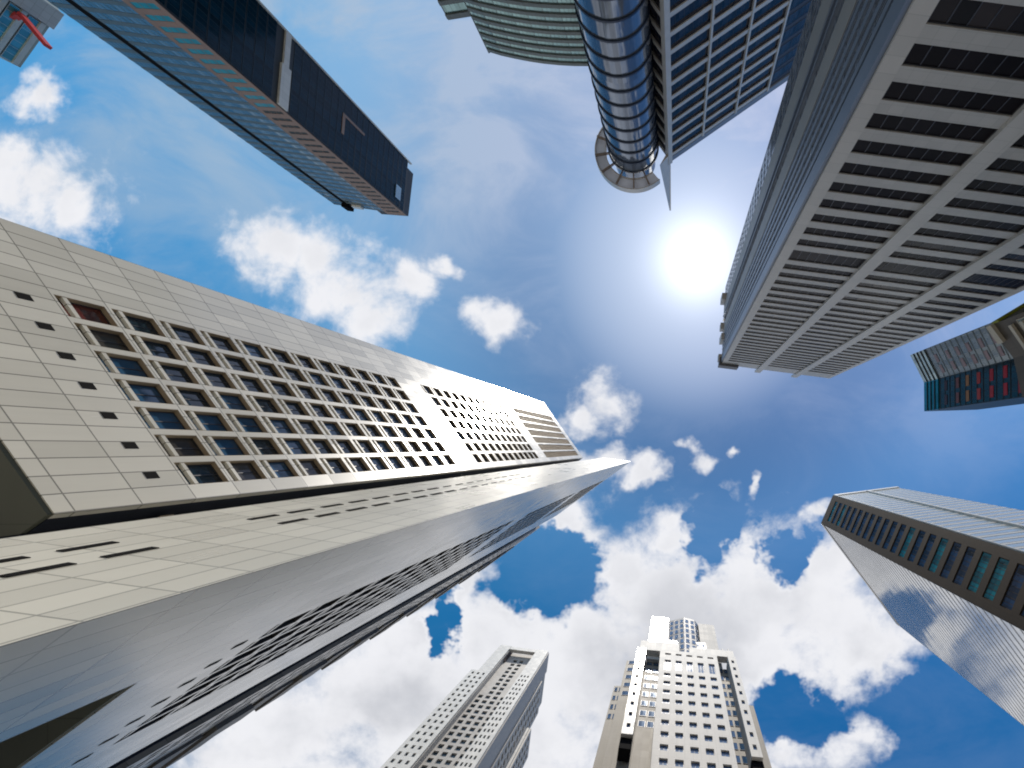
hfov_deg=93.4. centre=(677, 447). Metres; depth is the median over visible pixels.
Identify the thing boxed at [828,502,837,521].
window
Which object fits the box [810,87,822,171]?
side window
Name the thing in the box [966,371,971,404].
window
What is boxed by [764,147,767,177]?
side window
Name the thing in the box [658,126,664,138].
window
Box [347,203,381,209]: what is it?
window
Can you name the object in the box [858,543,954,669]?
mirror window
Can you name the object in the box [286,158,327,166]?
window
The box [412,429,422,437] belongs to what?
window
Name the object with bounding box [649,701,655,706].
window
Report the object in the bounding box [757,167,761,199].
side window
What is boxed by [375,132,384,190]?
window
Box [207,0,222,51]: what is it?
window
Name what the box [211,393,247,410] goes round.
window
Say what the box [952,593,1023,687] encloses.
mirror window
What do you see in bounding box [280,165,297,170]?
window
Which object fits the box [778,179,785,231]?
side window
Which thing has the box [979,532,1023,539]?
side window
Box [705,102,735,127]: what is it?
window
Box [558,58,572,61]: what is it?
window
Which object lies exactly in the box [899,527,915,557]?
window
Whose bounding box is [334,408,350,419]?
window
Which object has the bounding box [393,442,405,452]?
window
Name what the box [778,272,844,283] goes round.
window
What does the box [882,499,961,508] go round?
side window
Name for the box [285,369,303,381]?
window
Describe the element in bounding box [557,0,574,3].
window
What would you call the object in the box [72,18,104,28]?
window
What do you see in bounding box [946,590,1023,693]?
mirror window
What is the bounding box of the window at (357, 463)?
[349,459,367,471]
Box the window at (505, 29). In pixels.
[504,28,519,34]
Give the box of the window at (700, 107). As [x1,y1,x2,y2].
[672,103,703,130]
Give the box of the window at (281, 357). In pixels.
[271,350,290,363]
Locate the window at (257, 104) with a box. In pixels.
[254,103,275,107]
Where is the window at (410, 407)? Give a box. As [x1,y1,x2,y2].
[406,404,415,412]
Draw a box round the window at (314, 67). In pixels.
[305,59,318,133]
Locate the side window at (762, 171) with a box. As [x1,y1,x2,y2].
[760,157,764,190]
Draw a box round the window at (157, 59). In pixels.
[147,55,206,68]
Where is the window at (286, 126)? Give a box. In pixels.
[281,125,300,128]
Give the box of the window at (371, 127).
[365,122,374,182]
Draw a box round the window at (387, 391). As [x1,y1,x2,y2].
[382,388,393,397]
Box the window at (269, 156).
[266,155,283,159]
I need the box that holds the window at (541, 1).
[540,0,557,3]
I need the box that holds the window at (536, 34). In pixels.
[534,33,550,37]
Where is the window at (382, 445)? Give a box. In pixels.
[377,442,391,452]
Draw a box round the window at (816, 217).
[810,214,900,231]
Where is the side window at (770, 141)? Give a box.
[767,134,771,168]
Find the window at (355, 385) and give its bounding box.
[350,382,363,392]
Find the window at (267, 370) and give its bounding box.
[257,363,278,377]
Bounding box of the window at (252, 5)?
[241,0,257,79]
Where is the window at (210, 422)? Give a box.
[186,413,227,430]
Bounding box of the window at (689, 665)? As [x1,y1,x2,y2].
[687,663,692,671]
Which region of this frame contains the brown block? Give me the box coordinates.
[986,303,1023,397]
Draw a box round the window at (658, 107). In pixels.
[656,102,663,116]
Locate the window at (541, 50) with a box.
[540,49,555,53]
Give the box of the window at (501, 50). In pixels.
[499,49,513,54]
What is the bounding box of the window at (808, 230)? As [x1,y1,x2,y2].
[803,227,887,242]
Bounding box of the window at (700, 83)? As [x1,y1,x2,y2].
[672,76,705,106]
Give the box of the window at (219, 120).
[213,118,235,124]
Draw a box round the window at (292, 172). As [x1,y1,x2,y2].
[287,170,303,174]
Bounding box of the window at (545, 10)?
[542,8,559,12]
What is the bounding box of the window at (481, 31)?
[477,28,492,35]
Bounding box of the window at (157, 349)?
[132,338,176,359]
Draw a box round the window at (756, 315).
[755,314,803,322]
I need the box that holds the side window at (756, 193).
[755,177,758,205]
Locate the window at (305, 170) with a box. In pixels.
[300,168,340,176]
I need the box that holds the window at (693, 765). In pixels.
[691,763,699,767]
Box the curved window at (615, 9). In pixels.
[576,0,641,19]
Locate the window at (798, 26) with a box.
[781,16,806,42]
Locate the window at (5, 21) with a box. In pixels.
[0,3,20,38]
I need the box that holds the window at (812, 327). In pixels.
[810,326,858,333]
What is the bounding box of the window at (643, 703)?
[641,700,647,705]
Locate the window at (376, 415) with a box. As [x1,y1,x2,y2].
[372,412,385,422]
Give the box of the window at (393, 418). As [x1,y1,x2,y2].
[388,414,399,423]
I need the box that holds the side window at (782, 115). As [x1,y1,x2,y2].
[780,87,785,128]
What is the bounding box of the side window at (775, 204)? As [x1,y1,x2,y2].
[770,204,775,249]
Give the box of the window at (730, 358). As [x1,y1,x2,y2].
[730,358,762,362]
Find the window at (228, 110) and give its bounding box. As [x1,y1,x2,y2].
[217,107,266,117]
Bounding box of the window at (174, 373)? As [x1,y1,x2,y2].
[150,363,193,383]
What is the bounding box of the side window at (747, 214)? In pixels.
[745,214,747,236]
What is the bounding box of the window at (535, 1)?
[523,0,539,2]
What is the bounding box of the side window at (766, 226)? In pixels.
[762,226,766,266]
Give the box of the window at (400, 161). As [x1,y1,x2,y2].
[395,152,402,207]
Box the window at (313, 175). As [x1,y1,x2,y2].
[306,173,345,180]
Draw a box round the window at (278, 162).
[273,160,291,165]
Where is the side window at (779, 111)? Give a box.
[775,104,780,143]
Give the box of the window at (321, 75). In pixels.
[313,67,325,139]
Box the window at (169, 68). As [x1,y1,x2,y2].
[160,65,217,77]
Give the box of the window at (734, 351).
[734,351,769,355]
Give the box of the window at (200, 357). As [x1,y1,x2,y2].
[178,347,215,366]
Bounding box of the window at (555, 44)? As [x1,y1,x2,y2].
[553,43,568,46]
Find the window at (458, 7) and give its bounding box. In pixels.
[441,2,467,13]
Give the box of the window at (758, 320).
[752,319,799,326]
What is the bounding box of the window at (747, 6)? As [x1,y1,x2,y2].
[713,0,752,34]
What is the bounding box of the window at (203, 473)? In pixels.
[176,464,222,484]
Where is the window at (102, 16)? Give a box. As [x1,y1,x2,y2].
[87,11,153,26]
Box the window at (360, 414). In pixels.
[354,410,368,420]
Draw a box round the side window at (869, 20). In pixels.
[856,0,874,76]
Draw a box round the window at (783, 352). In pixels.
[783,352,819,357]
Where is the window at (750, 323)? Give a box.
[750,323,795,330]
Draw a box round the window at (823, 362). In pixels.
[823,362,850,366]
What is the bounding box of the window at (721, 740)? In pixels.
[719,738,726,742]
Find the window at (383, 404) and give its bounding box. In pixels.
[378,400,389,409]
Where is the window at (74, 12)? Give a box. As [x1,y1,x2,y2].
[57,7,88,17]
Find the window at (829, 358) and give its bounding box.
[829,358,858,362]
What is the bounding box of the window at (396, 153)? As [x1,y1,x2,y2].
[390,148,398,202]
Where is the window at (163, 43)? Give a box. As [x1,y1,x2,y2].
[118,34,181,48]
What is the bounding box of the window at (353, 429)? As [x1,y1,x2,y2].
[346,425,361,435]
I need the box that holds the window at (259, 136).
[254,134,299,143]
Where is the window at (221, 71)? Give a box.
[210,68,236,74]
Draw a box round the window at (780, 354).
[780,354,816,359]
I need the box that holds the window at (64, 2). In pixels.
[47,0,72,5]
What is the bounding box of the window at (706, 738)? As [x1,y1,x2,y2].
[704,737,712,741]
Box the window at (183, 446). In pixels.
[156,438,204,456]
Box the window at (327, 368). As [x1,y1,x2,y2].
[319,362,334,373]
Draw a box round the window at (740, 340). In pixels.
[740,340,779,345]
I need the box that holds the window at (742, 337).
[742,337,782,343]
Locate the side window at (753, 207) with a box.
[752,187,755,214]
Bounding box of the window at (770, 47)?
[745,38,778,67]
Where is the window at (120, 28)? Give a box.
[104,23,167,37]
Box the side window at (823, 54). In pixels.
[815,49,824,78]
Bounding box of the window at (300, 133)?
[288,131,307,134]
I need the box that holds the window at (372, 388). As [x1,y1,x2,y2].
[367,385,379,394]
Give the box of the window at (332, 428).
[324,423,342,435]
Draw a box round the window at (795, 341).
[795,341,836,346]
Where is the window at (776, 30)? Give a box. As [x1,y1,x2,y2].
[747,23,782,54]
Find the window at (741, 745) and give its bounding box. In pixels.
[739,743,744,749]
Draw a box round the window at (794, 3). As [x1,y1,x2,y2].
[789,0,805,11]
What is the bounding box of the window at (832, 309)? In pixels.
[830,308,886,316]
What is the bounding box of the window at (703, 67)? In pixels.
[671,62,706,93]
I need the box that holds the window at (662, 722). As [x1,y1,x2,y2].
[661,721,668,724]
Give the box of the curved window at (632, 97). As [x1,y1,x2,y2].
[592,69,652,104]
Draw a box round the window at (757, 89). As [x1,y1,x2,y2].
[738,79,768,104]
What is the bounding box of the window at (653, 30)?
[651,24,660,44]
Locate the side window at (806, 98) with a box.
[800,98,806,118]
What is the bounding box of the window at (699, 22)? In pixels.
[670,9,710,46]
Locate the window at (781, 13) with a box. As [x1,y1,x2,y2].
[750,6,786,38]
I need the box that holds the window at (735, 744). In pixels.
[733,742,738,749]
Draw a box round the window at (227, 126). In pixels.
[223,125,243,130]
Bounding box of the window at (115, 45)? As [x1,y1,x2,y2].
[105,41,134,50]
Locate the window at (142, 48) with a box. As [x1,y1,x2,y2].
[133,45,193,58]
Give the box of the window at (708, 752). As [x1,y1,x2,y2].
[706,750,713,754]
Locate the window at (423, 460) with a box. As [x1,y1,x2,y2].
[418,457,429,466]
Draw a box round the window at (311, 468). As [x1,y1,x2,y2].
[294,461,322,474]
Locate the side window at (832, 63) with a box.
[819,63,832,153]
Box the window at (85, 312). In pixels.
[57,299,110,324]
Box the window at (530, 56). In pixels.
[528,55,542,59]
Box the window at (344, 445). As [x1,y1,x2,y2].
[336,441,354,452]
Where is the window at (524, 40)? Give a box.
[522,39,537,44]
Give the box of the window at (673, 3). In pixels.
[670,0,682,8]
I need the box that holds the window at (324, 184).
[319,182,356,189]
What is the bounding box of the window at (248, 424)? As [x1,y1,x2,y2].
[228,417,263,432]
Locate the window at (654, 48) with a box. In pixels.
[652,43,661,61]
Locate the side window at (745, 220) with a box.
[743,220,745,242]
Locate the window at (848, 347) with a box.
[846,347,879,352]
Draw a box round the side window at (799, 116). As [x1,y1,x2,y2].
[793,116,799,137]
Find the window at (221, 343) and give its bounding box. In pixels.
[202,334,234,351]
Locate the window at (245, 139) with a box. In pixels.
[240,137,261,143]
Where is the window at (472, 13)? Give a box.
[469,11,485,19]
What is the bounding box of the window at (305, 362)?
[297,357,313,368]
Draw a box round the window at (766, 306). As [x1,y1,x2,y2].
[760,304,814,313]
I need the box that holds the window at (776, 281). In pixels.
[774,280,837,290]
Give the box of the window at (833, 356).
[833,356,864,359]
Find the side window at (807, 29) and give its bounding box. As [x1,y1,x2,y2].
[803,0,811,57]
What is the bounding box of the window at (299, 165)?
[293,163,333,171]
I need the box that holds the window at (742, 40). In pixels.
[710,34,746,66]
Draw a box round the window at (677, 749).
[675,747,682,751]
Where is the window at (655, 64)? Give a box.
[653,60,662,77]
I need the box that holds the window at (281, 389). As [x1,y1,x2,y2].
[270,382,292,396]
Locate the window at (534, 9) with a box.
[525,6,542,11]
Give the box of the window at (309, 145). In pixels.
[304,144,323,147]
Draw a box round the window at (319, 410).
[311,405,329,417]
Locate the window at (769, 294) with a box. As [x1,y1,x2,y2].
[767,293,825,302]
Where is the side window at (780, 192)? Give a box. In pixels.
[773,192,780,248]
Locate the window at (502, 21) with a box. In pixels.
[500,19,516,25]
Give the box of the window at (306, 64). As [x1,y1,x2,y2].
[297,51,310,126]
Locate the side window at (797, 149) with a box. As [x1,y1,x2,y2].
[789,149,797,215]
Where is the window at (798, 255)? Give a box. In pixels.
[788,250,866,267]
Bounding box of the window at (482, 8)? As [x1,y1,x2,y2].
[481,7,496,13]
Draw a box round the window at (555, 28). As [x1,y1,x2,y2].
[548,26,564,30]
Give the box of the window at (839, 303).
[836,302,894,311]
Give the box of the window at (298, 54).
[289,42,302,119]
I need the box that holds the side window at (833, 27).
[825,19,835,51]
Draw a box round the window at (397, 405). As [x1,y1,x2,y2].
[392,402,403,410]
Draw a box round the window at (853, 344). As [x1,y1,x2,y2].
[852,344,886,349]
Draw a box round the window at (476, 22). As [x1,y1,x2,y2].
[474,20,488,27]
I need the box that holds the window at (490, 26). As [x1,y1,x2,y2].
[488,24,504,31]
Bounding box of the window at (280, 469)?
[260,462,294,477]
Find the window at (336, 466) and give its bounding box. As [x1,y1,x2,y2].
[326,460,346,473]
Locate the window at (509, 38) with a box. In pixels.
[507,36,522,42]
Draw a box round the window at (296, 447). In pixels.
[279,440,307,453]
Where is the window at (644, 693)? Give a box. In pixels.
[642,691,648,696]
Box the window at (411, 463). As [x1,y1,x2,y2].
[404,457,416,467]
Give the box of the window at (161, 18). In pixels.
[144,14,174,21]
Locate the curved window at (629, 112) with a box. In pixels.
[596,84,653,117]
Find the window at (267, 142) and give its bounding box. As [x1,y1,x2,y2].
[262,140,306,149]
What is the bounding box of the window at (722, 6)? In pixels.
[714,0,738,17]
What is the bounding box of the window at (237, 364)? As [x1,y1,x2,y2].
[217,355,249,372]
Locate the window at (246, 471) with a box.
[222,463,261,480]
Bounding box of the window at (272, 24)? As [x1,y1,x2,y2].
[262,13,276,97]
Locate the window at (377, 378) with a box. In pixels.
[373,375,383,383]
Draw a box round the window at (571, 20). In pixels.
[562,18,578,22]
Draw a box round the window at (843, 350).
[842,350,875,355]
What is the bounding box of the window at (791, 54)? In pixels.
[774,46,797,69]
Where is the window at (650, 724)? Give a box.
[647,721,653,727]
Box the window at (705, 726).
[703,725,710,728]
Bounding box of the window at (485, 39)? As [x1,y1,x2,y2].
[482,37,496,43]
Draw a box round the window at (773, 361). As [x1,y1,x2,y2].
[773,361,806,365]
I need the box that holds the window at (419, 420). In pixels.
[415,417,425,425]
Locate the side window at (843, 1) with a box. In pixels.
[835,0,844,25]
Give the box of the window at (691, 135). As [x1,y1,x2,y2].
[672,126,701,150]
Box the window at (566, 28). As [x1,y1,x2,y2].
[564,27,579,30]
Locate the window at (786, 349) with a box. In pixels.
[786,349,824,354]
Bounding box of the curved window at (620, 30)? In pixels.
[575,0,648,39]
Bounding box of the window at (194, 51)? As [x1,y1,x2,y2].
[186,48,213,54]
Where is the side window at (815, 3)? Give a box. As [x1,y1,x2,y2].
[810,0,818,35]
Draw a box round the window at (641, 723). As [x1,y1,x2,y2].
[638,720,644,726]
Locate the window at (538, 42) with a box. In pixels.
[537,41,553,45]
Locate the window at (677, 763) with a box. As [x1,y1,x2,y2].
[675,761,683,766]
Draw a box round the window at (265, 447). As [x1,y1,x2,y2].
[244,439,278,454]
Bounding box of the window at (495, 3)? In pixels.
[492,1,509,7]
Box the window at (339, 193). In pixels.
[331,191,367,198]
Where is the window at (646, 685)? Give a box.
[643,683,649,687]
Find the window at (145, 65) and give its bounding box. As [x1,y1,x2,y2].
[133,61,160,69]
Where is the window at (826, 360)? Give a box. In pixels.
[826,360,854,364]
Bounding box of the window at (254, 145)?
[249,143,267,148]
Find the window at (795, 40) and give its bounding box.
[777,32,801,57]
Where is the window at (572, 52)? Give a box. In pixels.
[571,51,585,54]
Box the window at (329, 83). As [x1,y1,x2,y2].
[320,75,332,145]
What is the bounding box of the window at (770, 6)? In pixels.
[753,0,784,22]
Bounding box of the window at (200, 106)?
[192,103,216,110]
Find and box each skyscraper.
[0,218,630,767]
[574,0,810,210]
[593,617,771,767]
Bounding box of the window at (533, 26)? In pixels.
[531,24,548,29]
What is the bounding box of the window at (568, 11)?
[560,9,575,13]
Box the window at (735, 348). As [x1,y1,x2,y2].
[735,348,771,353]
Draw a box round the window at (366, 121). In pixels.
[359,115,368,177]
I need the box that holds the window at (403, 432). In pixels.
[398,428,409,437]
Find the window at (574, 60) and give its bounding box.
[573,59,587,61]
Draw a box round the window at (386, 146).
[380,137,389,195]
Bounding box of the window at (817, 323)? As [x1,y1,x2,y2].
[815,322,864,329]
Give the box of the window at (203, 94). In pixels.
[195,91,248,102]
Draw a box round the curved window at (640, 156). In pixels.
[607,135,656,161]
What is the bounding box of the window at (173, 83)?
[158,79,183,86]
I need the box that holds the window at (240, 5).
[230,0,246,71]
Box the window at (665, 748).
[659,745,667,750]
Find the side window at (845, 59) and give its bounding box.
[842,0,858,105]
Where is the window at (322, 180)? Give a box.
[313,178,351,185]
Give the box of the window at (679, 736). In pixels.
[675,734,682,738]
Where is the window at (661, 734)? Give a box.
[660,732,667,736]
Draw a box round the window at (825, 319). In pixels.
[819,318,871,325]
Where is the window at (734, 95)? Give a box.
[706,90,737,117]
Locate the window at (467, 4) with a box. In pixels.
[465,2,481,10]
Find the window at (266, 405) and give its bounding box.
[249,398,278,412]
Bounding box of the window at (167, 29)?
[159,26,188,33]
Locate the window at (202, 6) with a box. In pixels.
[194,0,209,41]
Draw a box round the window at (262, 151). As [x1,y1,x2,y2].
[257,149,276,154]
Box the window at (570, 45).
[569,44,583,46]
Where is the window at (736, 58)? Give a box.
[709,49,744,80]
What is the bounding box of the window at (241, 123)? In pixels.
[236,121,284,131]
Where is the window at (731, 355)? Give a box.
[731,355,764,360]
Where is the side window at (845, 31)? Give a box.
[830,31,845,130]
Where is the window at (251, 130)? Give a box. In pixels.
[246,128,291,137]
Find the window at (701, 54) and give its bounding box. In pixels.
[671,46,707,79]
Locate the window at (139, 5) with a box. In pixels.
[129,2,160,9]
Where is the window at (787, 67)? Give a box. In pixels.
[771,59,793,81]
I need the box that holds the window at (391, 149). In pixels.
[385,143,393,199]
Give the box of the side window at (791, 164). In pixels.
[783,164,791,227]
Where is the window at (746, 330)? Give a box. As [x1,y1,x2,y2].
[745,330,788,336]
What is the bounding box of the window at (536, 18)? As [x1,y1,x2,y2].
[528,16,545,21]
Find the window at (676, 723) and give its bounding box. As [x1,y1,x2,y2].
[675,722,682,726]
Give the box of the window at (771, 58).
[742,53,774,81]
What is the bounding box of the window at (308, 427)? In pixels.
[298,421,319,434]
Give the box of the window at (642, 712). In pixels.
[639,710,646,715]
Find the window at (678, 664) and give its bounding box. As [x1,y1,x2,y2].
[676,662,681,670]
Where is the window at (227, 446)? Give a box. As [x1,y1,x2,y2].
[205,439,244,455]
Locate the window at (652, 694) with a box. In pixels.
[650,692,655,697]
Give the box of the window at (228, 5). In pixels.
[219,0,234,61]
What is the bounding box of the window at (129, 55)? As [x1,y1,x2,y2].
[119,51,147,60]
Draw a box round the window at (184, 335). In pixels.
[163,326,200,344]
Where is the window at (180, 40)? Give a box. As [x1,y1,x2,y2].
[174,38,201,44]
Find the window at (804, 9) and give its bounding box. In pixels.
[785,1,810,27]
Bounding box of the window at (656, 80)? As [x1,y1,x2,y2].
[654,74,662,91]
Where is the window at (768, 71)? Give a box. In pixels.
[740,66,771,93]
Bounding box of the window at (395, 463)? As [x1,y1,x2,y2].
[388,458,401,468]
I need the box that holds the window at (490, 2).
[477,0,493,4]
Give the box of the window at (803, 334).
[802,334,846,340]
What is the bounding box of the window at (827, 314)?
[825,313,878,321]
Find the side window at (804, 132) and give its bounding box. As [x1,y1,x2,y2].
[796,132,804,193]
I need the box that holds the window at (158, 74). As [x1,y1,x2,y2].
[146,70,172,78]
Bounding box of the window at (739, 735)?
[736,731,741,737]
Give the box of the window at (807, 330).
[806,330,852,337]
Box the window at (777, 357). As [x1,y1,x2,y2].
[777,357,813,361]
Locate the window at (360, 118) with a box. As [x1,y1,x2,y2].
[353,109,363,172]
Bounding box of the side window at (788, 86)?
[785,67,791,113]
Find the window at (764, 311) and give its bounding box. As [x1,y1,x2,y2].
[757,310,809,317]
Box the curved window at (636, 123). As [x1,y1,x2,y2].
[599,98,654,130]
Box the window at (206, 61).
[199,59,225,64]
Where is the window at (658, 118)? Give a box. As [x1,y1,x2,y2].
[657,115,664,128]
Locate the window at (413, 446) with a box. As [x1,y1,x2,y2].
[408,443,419,451]
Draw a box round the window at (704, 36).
[671,28,709,63]
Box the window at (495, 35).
[492,33,507,39]
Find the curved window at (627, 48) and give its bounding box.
[580,17,649,58]
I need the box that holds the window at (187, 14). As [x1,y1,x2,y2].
[180,0,195,29]
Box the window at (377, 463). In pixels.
[370,458,385,469]
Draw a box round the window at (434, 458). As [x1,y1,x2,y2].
[431,456,441,465]
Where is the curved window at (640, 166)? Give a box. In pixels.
[609,144,657,170]
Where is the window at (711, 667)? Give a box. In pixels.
[709,665,715,673]
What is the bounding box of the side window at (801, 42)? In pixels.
[796,24,804,79]
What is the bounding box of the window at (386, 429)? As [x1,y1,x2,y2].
[382,427,395,436]
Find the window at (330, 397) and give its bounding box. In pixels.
[322,391,338,402]
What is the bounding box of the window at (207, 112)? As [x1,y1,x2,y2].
[204,111,225,117]
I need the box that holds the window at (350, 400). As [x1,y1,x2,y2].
[342,394,356,404]
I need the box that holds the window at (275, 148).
[270,146,314,155]
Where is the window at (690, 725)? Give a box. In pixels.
[689,723,696,727]
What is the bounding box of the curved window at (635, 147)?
[604,125,656,151]
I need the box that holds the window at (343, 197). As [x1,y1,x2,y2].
[336,195,372,202]
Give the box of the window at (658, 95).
[655,88,663,104]
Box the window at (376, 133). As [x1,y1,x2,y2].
[370,127,379,186]
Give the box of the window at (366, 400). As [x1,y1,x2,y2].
[361,397,374,407]
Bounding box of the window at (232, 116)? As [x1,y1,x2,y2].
[227,114,275,124]
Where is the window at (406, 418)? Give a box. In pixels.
[402,416,413,424]
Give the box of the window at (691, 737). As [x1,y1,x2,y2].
[690,735,697,739]
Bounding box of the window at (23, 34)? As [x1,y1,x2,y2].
[0,15,39,61]
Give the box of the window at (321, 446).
[312,441,332,453]
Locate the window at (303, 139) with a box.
[297,138,314,140]
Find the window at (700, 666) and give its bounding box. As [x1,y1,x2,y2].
[698,664,703,672]
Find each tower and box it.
[0,0,63,66]
[47,0,412,215]
[380,645,548,767]
[438,0,587,65]
[717,0,1023,378]
[821,486,1023,725]
[910,323,1023,410]
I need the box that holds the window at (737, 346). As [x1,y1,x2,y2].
[737,346,773,351]
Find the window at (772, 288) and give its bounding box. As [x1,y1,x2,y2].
[770,287,831,296]
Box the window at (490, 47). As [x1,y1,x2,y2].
[486,45,499,51]
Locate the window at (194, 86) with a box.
[185,83,238,94]
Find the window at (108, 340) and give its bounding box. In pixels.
[77,327,129,350]
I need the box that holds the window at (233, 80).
[223,78,247,83]
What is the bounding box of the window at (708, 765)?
[707,764,715,767]
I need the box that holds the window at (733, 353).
[733,353,766,358]
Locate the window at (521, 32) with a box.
[519,31,534,36]
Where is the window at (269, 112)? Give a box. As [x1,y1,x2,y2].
[262,110,284,114]
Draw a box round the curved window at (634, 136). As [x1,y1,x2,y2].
[602,110,655,141]
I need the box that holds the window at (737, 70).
[708,64,741,93]
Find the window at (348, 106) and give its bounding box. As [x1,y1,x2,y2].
[341,96,351,162]
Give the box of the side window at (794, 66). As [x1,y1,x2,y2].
[790,47,797,97]
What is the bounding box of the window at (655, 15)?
[650,4,660,27]
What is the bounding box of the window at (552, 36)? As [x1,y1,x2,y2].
[550,35,566,38]
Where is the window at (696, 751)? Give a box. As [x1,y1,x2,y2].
[690,748,698,753]
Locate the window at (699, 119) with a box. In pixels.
[672,115,702,140]
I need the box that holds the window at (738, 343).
[738,343,776,348]
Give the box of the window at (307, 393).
[298,387,316,399]
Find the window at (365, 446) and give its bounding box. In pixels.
[358,442,373,452]
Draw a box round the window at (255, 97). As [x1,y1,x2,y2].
[244,95,266,99]
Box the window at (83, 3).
[72,0,138,14]
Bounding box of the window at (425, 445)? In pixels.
[422,443,432,451]
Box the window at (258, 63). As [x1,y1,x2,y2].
[252,3,267,88]
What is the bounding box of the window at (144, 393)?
[116,382,167,403]
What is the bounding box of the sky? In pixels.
[0,0,1023,767]
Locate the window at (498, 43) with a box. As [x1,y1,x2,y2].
[496,41,511,47]
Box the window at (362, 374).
[357,371,369,380]
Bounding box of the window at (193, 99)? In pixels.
[182,96,205,102]
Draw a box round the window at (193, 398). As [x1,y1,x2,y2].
[168,388,210,406]
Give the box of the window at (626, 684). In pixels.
[623,682,630,686]
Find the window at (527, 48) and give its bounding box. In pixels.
[525,47,540,52]
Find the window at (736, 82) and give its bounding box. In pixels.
[707,78,739,105]
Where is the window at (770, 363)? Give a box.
[770,363,803,367]
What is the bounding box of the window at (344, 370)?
[340,367,353,377]
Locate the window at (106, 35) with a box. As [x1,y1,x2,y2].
[89,30,119,39]
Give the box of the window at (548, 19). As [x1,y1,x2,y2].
[545,17,562,21]
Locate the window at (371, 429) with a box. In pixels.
[365,426,379,436]
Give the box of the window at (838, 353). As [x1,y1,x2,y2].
[838,353,869,357]
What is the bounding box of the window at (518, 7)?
[509,4,525,10]
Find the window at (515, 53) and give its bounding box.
[514,52,528,57]
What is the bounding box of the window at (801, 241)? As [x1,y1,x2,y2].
[797,239,876,253]
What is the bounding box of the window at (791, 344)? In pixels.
[791,344,832,349]
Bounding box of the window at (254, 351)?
[243,344,265,358]
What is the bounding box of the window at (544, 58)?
[542,57,557,60]
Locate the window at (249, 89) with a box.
[233,86,257,91]
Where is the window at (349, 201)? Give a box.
[342,199,377,206]
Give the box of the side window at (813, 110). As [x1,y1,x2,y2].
[802,110,813,188]
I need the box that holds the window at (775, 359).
[775,359,810,363]
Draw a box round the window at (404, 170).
[399,157,407,210]
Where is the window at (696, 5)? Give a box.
[670,0,711,29]
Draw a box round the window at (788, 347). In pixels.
[788,347,827,352]
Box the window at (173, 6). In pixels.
[166,0,180,18]
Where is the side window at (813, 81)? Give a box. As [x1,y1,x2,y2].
[807,76,814,99]
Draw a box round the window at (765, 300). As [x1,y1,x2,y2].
[763,299,819,308]
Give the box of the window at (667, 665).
[664,661,670,669]
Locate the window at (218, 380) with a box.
[195,371,231,388]
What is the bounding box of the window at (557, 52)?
[555,51,571,54]
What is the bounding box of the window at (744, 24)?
[711,16,749,51]
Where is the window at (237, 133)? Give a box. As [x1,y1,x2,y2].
[232,131,252,137]
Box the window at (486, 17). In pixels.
[485,16,500,22]
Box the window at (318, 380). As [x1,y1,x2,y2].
[310,374,326,385]
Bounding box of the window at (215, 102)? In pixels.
[206,99,258,110]
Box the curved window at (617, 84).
[588,53,651,90]
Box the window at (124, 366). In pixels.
[96,354,148,377]
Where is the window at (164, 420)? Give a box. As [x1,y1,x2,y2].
[136,410,185,429]
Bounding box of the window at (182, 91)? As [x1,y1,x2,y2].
[171,88,195,95]
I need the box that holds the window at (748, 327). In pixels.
[748,327,792,333]
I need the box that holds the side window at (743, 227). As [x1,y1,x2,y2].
[741,227,743,248]
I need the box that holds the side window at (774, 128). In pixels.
[771,117,776,156]
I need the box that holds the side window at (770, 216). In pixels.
[766,216,770,257]
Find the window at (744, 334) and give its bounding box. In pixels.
[744,334,785,340]
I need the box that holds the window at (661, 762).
[659,760,667,764]
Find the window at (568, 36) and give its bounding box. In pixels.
[567,35,581,38]
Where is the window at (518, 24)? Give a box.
[515,22,531,27]
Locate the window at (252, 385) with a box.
[232,376,263,392]
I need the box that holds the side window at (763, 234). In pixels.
[758,234,763,279]
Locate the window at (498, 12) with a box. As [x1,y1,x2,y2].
[496,10,513,17]
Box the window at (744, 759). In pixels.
[741,756,747,763]
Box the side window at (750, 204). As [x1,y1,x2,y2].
[747,204,750,230]
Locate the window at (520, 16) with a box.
[512,13,528,19]
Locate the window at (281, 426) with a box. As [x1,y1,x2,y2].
[264,419,293,433]
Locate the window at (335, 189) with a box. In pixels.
[325,187,362,194]
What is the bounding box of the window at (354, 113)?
[347,103,357,167]
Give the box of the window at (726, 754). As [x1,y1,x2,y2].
[721,751,729,756]
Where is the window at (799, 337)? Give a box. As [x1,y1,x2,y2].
[798,337,841,343]
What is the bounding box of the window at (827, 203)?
[819,199,914,217]
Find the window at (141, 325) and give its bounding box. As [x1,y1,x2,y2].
[115,313,159,335]
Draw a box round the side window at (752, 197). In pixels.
[750,197,752,221]
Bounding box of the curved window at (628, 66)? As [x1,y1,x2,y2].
[585,34,650,75]
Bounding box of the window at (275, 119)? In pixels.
[272,118,292,121]
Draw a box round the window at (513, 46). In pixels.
[510,44,525,49]
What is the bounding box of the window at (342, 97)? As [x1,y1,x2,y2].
[334,90,345,157]
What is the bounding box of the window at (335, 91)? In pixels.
[327,82,339,151]
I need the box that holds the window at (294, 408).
[285,402,305,415]
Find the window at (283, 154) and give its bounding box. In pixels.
[278,152,320,160]
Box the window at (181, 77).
[172,74,228,86]
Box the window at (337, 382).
[331,378,346,389]
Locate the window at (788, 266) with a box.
[783,264,852,276]
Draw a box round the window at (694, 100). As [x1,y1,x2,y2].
[672,90,704,118]
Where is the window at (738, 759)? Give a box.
[736,755,740,762]
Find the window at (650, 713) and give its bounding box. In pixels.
[648,711,654,716]

